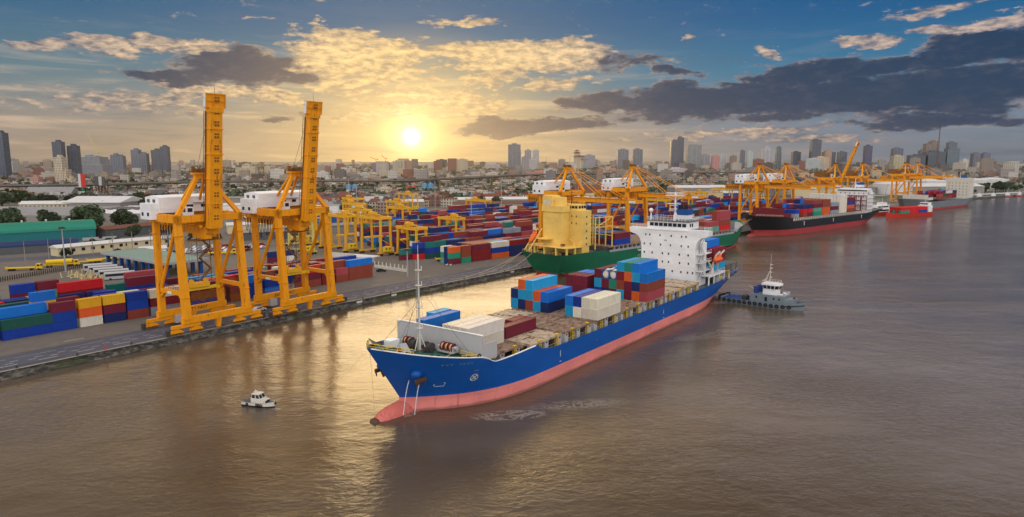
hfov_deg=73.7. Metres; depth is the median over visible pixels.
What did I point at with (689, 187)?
warehouse
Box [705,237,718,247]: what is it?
shipping container
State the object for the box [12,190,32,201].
tree
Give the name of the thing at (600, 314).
shipping container
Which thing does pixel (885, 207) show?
river boat
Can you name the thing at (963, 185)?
container ship
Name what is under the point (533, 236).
life boat
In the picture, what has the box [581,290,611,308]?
shipping container
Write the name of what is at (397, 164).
tower block
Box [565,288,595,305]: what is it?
shipping container
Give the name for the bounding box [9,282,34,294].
shipping container
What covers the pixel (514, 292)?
shipping container
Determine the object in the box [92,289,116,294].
shipping container
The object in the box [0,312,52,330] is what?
shipping container
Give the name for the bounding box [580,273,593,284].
shipping container
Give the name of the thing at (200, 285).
spreader
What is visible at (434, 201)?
city building
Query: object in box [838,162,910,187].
quay crane
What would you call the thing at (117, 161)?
tower block
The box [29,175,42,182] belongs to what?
city building
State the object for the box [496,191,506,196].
city building
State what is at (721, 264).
shipping container
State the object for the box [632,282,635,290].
door
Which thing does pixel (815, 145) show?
tower block
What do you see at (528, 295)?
shipping container
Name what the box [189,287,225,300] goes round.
shipping container
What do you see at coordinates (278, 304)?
crane rail
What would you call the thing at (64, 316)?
shipping container
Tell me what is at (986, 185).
tree
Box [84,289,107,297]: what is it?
shipping container
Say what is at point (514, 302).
shipping container
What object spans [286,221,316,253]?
yard gantry
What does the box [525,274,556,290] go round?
shipping container
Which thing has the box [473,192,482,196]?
city building
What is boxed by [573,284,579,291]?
shipping container
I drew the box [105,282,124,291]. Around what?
shipping container
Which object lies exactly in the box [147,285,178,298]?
shipping container
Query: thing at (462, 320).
shipping container
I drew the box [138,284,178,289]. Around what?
shipping container
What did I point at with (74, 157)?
tower block
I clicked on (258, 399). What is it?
pilot boat
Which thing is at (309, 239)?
yard gantry
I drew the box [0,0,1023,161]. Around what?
sky
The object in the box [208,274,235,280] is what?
shipping container
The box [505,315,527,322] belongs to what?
shipping container
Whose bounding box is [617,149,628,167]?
tower block
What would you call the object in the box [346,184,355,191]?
silo
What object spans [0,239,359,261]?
port road
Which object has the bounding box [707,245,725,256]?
shipping container
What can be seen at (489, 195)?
city building
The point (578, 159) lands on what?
tower block
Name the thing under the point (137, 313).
shipping container
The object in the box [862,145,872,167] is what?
tower block
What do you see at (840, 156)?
tower block
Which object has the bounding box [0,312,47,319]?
shipping container
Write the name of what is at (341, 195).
city building
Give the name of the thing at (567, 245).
container ship
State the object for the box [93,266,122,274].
coach
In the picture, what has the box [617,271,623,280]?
shipping container
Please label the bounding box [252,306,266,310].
parked car
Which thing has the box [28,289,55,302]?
shipping container
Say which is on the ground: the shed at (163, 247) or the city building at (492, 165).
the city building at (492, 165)
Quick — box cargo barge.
[886,202,932,216]
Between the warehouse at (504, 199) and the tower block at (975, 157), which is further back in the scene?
the tower block at (975, 157)
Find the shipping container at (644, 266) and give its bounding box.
[632,259,657,272]
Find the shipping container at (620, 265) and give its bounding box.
[617,257,640,271]
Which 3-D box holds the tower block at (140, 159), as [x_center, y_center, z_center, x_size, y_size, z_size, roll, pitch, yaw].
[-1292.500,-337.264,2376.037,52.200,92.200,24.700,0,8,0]
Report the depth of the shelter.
330.54 m
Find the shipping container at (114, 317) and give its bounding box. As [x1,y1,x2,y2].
[102,311,126,322]
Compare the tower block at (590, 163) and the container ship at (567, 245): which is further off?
the tower block at (590, 163)
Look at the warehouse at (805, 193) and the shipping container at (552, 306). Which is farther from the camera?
the warehouse at (805, 193)
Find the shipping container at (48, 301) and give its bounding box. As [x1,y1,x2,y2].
[29,299,55,309]
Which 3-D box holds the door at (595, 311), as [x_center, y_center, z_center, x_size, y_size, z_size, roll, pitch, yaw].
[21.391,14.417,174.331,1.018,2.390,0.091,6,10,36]
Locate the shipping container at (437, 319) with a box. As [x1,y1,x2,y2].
[416,309,459,326]
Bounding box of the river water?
[0,196,1023,516]
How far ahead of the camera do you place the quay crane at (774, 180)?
540.39 m
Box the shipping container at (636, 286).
[632,282,639,291]
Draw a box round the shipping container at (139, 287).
[125,282,166,290]
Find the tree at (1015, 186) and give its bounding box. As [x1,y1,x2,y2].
[1009,184,1019,189]
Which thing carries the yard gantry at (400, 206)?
on the ground
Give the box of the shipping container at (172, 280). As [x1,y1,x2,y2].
[167,277,177,284]
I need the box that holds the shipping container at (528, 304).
[525,300,532,310]
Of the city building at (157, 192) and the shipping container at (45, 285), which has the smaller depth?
the shipping container at (45, 285)
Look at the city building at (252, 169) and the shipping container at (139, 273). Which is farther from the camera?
the city building at (252, 169)
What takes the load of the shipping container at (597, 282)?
on the shipping container
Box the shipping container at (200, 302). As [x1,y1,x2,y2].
[190,295,225,304]
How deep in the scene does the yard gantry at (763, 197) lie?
826.80 m
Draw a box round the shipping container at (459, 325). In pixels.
[451,315,493,330]
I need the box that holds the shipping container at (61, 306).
[48,300,75,312]
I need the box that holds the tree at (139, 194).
[132,192,144,197]
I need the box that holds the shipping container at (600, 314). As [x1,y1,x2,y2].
[590,302,620,320]
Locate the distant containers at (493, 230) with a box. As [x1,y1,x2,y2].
[224,190,956,290]
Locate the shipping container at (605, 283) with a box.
[602,277,610,287]
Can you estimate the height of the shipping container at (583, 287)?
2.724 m
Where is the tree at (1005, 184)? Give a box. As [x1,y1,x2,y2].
[1001,182,1008,187]
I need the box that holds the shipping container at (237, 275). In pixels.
[233,270,264,280]
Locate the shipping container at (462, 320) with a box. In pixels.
[442,314,485,328]
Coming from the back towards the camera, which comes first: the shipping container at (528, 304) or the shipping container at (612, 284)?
the shipping container at (612, 284)
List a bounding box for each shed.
[0,238,78,254]
[50,239,126,256]
[82,236,116,241]
[95,222,164,237]
[124,235,174,248]
[138,245,166,250]
[223,196,243,202]
[223,203,240,210]
[223,216,245,226]
[225,222,286,233]
[243,228,309,240]
[313,212,360,223]
[316,203,362,212]
[317,222,358,232]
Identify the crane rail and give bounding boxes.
[1,260,525,356]
[3,266,528,370]
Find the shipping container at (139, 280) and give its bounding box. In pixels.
[124,274,166,286]
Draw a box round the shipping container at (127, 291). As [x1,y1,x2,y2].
[116,289,137,292]
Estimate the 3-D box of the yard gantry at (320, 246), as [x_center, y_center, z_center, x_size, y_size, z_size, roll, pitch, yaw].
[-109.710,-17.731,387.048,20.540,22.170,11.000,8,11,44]
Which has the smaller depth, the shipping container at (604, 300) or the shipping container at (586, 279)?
the shipping container at (604, 300)
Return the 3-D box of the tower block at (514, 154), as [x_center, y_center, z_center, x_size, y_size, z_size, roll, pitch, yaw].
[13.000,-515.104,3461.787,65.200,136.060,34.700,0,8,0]
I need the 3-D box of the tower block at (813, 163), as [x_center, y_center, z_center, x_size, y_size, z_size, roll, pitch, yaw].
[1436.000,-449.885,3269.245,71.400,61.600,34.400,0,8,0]
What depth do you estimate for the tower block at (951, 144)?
3499.33 m
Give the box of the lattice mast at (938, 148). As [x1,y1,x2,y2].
[935,123,940,166]
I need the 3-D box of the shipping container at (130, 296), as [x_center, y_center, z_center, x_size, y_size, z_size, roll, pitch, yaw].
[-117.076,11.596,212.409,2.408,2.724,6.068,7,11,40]
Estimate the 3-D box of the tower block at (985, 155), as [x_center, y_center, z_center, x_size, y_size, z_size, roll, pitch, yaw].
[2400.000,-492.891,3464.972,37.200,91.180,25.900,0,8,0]
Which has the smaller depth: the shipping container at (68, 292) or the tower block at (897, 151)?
the shipping container at (68, 292)
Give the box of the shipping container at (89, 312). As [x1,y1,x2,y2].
[76,306,101,317]
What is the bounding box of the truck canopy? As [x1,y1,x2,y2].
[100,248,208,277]
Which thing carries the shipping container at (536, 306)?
on the container ship at (428, 367)
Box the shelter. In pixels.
[332,252,378,263]
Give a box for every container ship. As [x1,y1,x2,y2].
[365,192,737,423]
[522,192,743,275]
[743,179,882,236]
[897,172,976,209]
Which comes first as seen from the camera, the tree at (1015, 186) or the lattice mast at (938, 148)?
the tree at (1015, 186)
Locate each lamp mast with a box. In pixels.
[58,227,66,271]
[404,248,410,276]
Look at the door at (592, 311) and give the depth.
174.95 m
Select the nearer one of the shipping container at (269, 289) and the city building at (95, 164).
the shipping container at (269, 289)
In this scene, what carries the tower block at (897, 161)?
on the ground
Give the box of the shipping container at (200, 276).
[188,274,214,278]
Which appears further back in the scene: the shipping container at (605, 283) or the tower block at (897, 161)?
the tower block at (897, 161)
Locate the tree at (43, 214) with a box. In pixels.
[36,209,61,220]
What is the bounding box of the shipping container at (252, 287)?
[249,281,262,290]
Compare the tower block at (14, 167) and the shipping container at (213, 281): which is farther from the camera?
the tower block at (14, 167)
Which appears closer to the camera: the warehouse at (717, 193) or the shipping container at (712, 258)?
the shipping container at (712, 258)
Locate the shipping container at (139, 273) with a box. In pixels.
[123,269,163,279]
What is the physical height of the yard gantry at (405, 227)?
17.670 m
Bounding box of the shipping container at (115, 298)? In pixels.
[100,293,124,304]
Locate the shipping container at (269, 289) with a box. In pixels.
[263,286,278,293]
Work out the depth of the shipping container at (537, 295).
184.75 m
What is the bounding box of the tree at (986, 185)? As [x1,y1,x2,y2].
[982,183,989,192]
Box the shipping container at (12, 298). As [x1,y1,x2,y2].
[0,297,26,300]
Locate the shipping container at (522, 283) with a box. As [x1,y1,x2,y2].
[518,273,548,289]
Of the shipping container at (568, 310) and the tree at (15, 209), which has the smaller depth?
the shipping container at (568, 310)
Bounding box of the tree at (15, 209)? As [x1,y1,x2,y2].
[0,207,20,214]
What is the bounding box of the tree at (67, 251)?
[59,247,73,257]
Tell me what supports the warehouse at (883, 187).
on the ground
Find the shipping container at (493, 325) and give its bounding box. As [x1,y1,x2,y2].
[460,317,503,336]
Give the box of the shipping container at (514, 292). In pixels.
[511,286,517,298]
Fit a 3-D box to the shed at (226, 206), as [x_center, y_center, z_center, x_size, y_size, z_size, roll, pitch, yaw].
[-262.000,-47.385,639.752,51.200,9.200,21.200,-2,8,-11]
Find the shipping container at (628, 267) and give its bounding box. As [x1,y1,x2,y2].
[624,258,649,271]
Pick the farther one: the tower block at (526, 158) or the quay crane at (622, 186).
the tower block at (526, 158)
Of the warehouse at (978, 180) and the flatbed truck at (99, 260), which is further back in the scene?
the warehouse at (978, 180)
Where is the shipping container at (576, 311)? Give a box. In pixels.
[573,306,580,317]
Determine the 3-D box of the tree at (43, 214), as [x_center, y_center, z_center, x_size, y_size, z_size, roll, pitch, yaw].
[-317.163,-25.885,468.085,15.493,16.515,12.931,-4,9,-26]
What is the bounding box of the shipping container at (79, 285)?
[56,278,102,291]
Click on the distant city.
(989, 167)
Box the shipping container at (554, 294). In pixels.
[541,286,571,302]
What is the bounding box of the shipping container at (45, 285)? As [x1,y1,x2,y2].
[34,279,58,290]
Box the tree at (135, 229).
[124,224,142,237]
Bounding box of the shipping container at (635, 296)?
[631,291,638,300]
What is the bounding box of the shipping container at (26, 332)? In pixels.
[0,323,53,340]
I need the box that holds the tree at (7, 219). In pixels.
[0,215,17,222]
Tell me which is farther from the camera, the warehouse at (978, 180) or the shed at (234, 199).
the warehouse at (978, 180)
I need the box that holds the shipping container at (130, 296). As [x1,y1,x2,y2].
[123,290,147,301]
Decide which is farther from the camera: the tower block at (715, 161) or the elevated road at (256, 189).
the tower block at (715, 161)
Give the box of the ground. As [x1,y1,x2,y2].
[0,162,1023,368]
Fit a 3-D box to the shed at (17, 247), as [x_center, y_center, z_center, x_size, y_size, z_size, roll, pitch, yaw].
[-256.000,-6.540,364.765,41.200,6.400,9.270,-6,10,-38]
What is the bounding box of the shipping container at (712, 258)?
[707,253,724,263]
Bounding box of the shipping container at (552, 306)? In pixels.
[541,298,564,312]
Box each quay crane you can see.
[140,88,265,336]
[240,99,346,316]
[525,164,642,248]
[594,162,703,231]
[724,163,819,224]
[758,163,843,207]
[805,140,859,193]
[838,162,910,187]
[879,162,947,201]
[901,162,958,193]
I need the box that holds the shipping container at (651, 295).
[639,287,664,301]
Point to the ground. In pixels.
(432, 267)
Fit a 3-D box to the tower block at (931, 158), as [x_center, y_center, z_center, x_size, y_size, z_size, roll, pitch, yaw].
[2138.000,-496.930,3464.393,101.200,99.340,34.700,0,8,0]
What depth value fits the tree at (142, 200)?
686.40 m
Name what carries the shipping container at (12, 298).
on the shipping container
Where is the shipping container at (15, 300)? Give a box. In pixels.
[3,298,28,302]
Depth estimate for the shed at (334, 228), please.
466.36 m
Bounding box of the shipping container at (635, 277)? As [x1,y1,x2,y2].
[632,268,656,282]
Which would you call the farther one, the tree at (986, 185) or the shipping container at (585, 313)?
the tree at (986, 185)
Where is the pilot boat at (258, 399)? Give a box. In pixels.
[241,390,275,407]
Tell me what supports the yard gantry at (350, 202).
on the ground
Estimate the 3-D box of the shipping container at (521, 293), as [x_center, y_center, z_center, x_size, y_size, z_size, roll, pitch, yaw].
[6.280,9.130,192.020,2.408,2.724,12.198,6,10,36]
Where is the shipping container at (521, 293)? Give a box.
[518,289,524,299]
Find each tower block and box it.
[0,130,11,175]
[11,161,17,172]
[51,140,65,164]
[53,155,76,181]
[66,144,81,172]
[110,153,126,172]
[130,148,149,171]
[151,145,170,171]
[393,160,402,170]
[508,143,520,168]
[522,149,531,168]
[529,149,538,168]
[573,150,588,168]
[583,154,594,168]
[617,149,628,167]
[632,148,642,167]
[669,136,683,167]
[685,144,701,167]
[701,154,709,166]
[711,155,719,168]
[718,153,726,167]
[729,155,736,164]
[739,150,744,167]
[746,150,752,166]
[759,146,772,162]
[774,146,781,168]
[790,151,800,164]
[803,158,820,169]
[809,139,821,157]
[813,156,828,168]
[821,152,835,167]
[824,150,831,167]
[836,151,846,165]
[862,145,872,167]
[890,147,903,159]
[890,155,903,168]
[906,154,928,168]
[918,140,938,153]
[922,151,945,165]
[944,147,959,168]
[946,141,957,148]
[969,152,980,166]
[981,152,990,157]
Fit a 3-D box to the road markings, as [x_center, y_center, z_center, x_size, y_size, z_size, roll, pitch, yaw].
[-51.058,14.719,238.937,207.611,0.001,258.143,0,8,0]
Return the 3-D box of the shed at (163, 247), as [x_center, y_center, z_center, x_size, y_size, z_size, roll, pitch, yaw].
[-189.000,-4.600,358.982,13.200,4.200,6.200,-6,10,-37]
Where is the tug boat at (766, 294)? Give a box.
[718,254,805,310]
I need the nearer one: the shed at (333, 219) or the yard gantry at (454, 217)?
the yard gantry at (454, 217)
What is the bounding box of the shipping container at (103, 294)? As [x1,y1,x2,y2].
[92,292,114,296]
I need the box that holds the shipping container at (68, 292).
[57,287,102,297]
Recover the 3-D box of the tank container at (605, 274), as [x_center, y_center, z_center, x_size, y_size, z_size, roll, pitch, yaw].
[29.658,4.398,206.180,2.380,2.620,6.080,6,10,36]
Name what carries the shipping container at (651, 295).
on the container ship at (428, 367)
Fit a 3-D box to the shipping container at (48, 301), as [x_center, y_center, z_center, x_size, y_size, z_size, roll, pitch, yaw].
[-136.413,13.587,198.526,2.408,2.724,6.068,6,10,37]
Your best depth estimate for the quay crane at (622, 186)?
386.75 m
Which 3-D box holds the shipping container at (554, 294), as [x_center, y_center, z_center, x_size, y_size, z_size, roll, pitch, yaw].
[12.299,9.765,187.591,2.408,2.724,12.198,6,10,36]
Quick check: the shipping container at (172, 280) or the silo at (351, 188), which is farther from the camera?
the silo at (351, 188)
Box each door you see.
[541,293,544,301]
[544,303,547,311]
[577,297,580,306]
[577,308,580,316]
[582,298,585,307]
[582,308,585,317]
[590,310,593,318]
[594,300,597,308]
[594,310,597,319]
[624,291,627,298]
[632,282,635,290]
[635,292,638,299]
[640,283,643,291]
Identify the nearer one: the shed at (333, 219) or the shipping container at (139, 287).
the shipping container at (139, 287)
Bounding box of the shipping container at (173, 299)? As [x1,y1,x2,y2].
[148,295,179,306]
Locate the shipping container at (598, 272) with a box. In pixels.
[594,264,616,277]
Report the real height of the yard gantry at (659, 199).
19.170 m
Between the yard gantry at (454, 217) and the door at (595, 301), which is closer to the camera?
the door at (595, 301)
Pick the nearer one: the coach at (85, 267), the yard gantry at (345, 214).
the coach at (85, 267)
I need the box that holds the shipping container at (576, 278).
[573,272,588,284]
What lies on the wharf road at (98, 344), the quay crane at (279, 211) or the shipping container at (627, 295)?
the quay crane at (279, 211)
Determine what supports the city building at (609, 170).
on the ground
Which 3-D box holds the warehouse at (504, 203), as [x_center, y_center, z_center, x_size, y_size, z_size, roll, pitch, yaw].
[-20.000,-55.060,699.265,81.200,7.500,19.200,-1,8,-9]
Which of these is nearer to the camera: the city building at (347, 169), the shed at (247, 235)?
the shed at (247, 235)
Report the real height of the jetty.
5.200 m
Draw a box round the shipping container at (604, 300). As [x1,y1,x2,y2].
[590,291,620,309]
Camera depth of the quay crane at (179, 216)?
196.43 m
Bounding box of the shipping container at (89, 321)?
[77,315,102,326]
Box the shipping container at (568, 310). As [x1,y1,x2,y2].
[565,305,572,316]
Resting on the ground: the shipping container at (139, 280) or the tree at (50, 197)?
the tree at (50, 197)
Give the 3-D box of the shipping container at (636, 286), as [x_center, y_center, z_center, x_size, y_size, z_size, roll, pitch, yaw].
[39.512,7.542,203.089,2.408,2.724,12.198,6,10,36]
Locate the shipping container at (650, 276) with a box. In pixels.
[640,268,664,283]
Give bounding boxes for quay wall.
[0,195,1023,381]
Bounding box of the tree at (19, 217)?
[3,210,26,221]
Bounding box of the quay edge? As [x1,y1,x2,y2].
[0,230,748,371]
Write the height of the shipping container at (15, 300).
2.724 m
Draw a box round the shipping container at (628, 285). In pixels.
[624,281,631,290]
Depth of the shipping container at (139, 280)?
222.75 m
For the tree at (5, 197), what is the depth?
687.07 m
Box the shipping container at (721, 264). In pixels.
[706,260,724,270]
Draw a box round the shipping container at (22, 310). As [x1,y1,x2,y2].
[0,302,46,318]
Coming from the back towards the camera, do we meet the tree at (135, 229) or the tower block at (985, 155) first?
the tower block at (985, 155)
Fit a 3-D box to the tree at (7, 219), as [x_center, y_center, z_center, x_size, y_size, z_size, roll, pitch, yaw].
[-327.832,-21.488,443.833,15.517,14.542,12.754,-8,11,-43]
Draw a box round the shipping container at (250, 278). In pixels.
[248,273,262,282]
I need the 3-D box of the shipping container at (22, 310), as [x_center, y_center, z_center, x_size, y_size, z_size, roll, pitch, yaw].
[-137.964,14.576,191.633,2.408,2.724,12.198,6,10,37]
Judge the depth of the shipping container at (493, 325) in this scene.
148.48 m
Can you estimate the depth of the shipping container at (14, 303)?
194.61 m
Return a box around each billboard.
[78,174,87,191]
[93,176,108,193]
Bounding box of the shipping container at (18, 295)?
[10,293,27,297]
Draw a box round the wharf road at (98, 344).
[0,226,750,370]
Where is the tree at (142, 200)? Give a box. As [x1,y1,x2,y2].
[138,197,144,204]
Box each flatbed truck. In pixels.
[5,263,43,270]
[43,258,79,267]
[70,258,102,264]
[86,257,118,262]
[208,249,235,254]
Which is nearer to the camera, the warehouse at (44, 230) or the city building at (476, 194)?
the warehouse at (44, 230)
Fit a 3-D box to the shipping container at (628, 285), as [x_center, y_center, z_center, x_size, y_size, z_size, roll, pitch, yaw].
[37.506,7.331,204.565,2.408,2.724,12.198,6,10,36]
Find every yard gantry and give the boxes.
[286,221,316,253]
[290,226,318,241]
[305,212,334,248]
[310,204,319,229]
[328,210,359,252]
[342,195,364,214]
[342,200,366,221]
[346,205,372,235]
[359,211,393,255]
[385,198,408,213]
[386,203,410,218]
[395,222,427,255]
[398,191,418,210]
[437,213,465,231]
[465,197,491,204]
[642,197,671,209]
[666,198,692,204]
[684,189,708,197]
[711,187,732,197]
[743,189,764,199]
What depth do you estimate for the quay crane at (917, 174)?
822.23 m
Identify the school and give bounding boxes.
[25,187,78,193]
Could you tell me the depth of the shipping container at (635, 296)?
198.68 m
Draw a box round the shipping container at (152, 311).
[148,303,180,315]
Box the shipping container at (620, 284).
[616,280,623,289]
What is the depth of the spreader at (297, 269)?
229.29 m
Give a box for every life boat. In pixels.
[529,230,536,242]
[711,254,723,262]
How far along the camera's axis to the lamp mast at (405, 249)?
286.66 m
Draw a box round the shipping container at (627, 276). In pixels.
[624,272,631,281]
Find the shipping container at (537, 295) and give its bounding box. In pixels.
[533,285,564,301]
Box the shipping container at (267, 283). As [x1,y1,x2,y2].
[263,279,278,287]
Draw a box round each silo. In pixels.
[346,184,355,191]
[422,183,432,188]
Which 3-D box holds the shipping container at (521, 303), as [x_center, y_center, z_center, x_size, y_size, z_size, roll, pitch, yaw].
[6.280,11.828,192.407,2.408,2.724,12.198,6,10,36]
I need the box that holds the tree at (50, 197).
[44,195,58,200]
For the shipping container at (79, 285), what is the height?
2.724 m
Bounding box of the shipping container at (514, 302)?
[511,298,517,307]
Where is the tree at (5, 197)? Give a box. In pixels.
[0,191,11,205]
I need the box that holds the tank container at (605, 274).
[602,267,616,278]
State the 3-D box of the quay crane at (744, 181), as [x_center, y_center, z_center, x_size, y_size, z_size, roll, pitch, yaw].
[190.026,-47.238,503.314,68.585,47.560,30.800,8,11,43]
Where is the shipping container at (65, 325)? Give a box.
[53,319,76,331]
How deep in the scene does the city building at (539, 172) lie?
1723.99 m
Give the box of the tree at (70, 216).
[63,207,80,219]
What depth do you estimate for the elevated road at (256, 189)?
939.00 m
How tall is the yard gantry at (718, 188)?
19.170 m
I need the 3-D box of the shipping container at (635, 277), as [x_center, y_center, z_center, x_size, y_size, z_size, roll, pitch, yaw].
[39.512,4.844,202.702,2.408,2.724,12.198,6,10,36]
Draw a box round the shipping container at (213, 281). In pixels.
[189,280,225,292]
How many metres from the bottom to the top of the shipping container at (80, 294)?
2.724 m
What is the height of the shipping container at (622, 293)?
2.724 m
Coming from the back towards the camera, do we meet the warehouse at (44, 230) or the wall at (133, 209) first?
the wall at (133, 209)
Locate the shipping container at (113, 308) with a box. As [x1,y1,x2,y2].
[102,302,125,313]
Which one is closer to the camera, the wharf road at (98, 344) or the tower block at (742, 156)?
the wharf road at (98, 344)
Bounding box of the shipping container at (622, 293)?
[616,289,623,298]
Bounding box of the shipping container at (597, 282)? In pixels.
[594,277,601,286]
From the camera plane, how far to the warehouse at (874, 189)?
995.67 m
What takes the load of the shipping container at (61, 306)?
on the shipping container at (64, 316)
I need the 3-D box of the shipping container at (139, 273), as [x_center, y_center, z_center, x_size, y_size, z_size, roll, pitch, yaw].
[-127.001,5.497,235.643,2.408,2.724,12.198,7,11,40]
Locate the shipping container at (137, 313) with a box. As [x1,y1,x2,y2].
[126,308,148,319]
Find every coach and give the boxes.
[83,262,111,270]
[88,264,116,272]
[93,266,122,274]
[98,268,128,277]
[104,270,133,279]
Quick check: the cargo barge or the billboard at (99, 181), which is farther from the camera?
the billboard at (99, 181)
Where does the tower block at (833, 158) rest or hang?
on the ground
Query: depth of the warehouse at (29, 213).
574.47 m
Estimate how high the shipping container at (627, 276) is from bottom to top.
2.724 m
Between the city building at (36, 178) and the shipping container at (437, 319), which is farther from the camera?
the city building at (36, 178)
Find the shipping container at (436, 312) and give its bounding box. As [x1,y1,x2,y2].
[426,308,450,315]
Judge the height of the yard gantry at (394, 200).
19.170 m
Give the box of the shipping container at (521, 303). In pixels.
[518,299,524,308]
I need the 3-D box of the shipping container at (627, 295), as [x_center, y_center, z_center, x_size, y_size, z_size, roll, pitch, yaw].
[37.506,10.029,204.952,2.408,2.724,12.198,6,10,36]
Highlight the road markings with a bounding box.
[1,276,467,367]
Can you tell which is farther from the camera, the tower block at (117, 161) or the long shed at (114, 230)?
the tower block at (117, 161)
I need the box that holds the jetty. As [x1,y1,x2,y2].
[973,192,1021,195]
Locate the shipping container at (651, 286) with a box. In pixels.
[639,278,664,292]
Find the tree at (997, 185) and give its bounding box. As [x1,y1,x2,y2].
[992,181,1002,192]
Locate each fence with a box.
[0,262,94,281]
[374,261,406,271]
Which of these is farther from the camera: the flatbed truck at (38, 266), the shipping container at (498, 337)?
the flatbed truck at (38, 266)
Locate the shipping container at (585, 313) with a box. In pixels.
[581,308,589,318]
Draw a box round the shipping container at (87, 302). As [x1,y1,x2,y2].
[75,296,101,308]
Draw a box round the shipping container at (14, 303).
[0,300,28,307]
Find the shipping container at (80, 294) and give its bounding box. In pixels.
[58,292,82,297]
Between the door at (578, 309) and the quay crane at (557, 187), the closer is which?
the door at (578, 309)
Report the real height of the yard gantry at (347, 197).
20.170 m
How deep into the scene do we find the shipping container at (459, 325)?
148.93 m
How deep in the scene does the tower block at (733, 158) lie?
3404.94 m
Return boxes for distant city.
[0,157,1023,195]
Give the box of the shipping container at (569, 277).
[566,272,582,283]
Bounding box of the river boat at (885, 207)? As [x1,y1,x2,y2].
[872,200,889,215]
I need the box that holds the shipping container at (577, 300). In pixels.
[573,289,603,307]
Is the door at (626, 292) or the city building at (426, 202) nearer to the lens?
the door at (626, 292)
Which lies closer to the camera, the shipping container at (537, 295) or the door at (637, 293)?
the shipping container at (537, 295)
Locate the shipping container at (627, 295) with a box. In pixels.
[624,290,631,299]
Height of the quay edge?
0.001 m
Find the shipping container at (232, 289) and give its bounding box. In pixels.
[226,285,239,293]
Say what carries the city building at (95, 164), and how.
on the ground
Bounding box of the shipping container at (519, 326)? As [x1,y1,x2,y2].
[504,316,535,338]
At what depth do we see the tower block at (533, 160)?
3452.36 m
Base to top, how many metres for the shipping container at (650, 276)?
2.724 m
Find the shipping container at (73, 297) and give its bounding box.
[56,295,79,305]
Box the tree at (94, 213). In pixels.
[72,204,105,226]
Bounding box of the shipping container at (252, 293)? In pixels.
[250,289,262,298]
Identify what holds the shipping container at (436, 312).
on the shipping container
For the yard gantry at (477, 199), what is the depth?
576.66 m
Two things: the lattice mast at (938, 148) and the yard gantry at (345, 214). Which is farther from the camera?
the lattice mast at (938, 148)
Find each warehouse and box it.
[0,218,95,241]
[390,199,423,209]
[452,201,523,206]
[456,196,587,204]
[570,185,616,197]
[667,185,782,195]
[669,190,722,199]
[682,191,742,197]
[791,186,849,197]
[850,185,876,193]
[911,183,984,193]
[912,179,945,182]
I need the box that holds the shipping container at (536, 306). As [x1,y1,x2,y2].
[533,301,540,311]
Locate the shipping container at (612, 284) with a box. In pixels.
[609,278,616,288]
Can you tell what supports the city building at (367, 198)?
on the ground
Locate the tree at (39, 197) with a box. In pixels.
[33,193,46,200]
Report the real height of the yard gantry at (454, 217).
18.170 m
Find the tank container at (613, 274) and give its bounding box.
[609,269,616,279]
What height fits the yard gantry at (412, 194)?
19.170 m
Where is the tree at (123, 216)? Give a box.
[109,208,138,224]
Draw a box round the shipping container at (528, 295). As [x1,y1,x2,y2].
[525,285,553,300]
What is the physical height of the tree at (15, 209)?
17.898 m
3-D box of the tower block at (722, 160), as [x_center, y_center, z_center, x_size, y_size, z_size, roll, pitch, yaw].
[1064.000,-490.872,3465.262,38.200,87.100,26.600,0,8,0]
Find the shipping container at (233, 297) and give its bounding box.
[226,293,240,301]
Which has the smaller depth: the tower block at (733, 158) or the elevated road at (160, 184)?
the elevated road at (160, 184)
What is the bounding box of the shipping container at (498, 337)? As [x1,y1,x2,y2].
[483,330,503,343]
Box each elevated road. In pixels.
[0,171,961,190]
[89,186,374,192]
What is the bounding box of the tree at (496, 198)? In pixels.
[491,196,500,200]
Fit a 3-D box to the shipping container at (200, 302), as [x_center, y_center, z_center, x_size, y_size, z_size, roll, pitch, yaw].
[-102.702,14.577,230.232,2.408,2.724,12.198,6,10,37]
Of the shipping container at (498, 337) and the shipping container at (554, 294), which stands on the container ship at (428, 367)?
the shipping container at (498, 337)
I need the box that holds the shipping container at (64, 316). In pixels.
[52,310,76,322]
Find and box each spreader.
[188,244,219,290]
[275,232,309,276]
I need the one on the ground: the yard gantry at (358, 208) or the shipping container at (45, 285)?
the yard gantry at (358, 208)
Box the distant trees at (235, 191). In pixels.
[1,164,1023,203]
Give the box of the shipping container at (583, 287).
[580,284,593,290]
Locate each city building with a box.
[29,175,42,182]
[53,192,67,197]
[81,155,112,175]
[151,190,167,194]
[236,166,257,176]
[321,197,341,199]
[325,162,335,170]
[337,194,350,196]
[341,167,351,172]
[359,172,370,176]
[363,196,383,208]
[368,198,389,211]
[372,198,378,211]
[373,163,389,171]
[377,199,388,211]
[422,196,429,206]
[429,195,441,205]
[440,195,457,206]
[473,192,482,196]
[483,194,500,196]
[485,163,499,169]
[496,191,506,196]
[527,170,543,177]
[606,169,619,172]
[664,167,686,175]
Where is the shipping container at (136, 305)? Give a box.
[125,299,148,310]

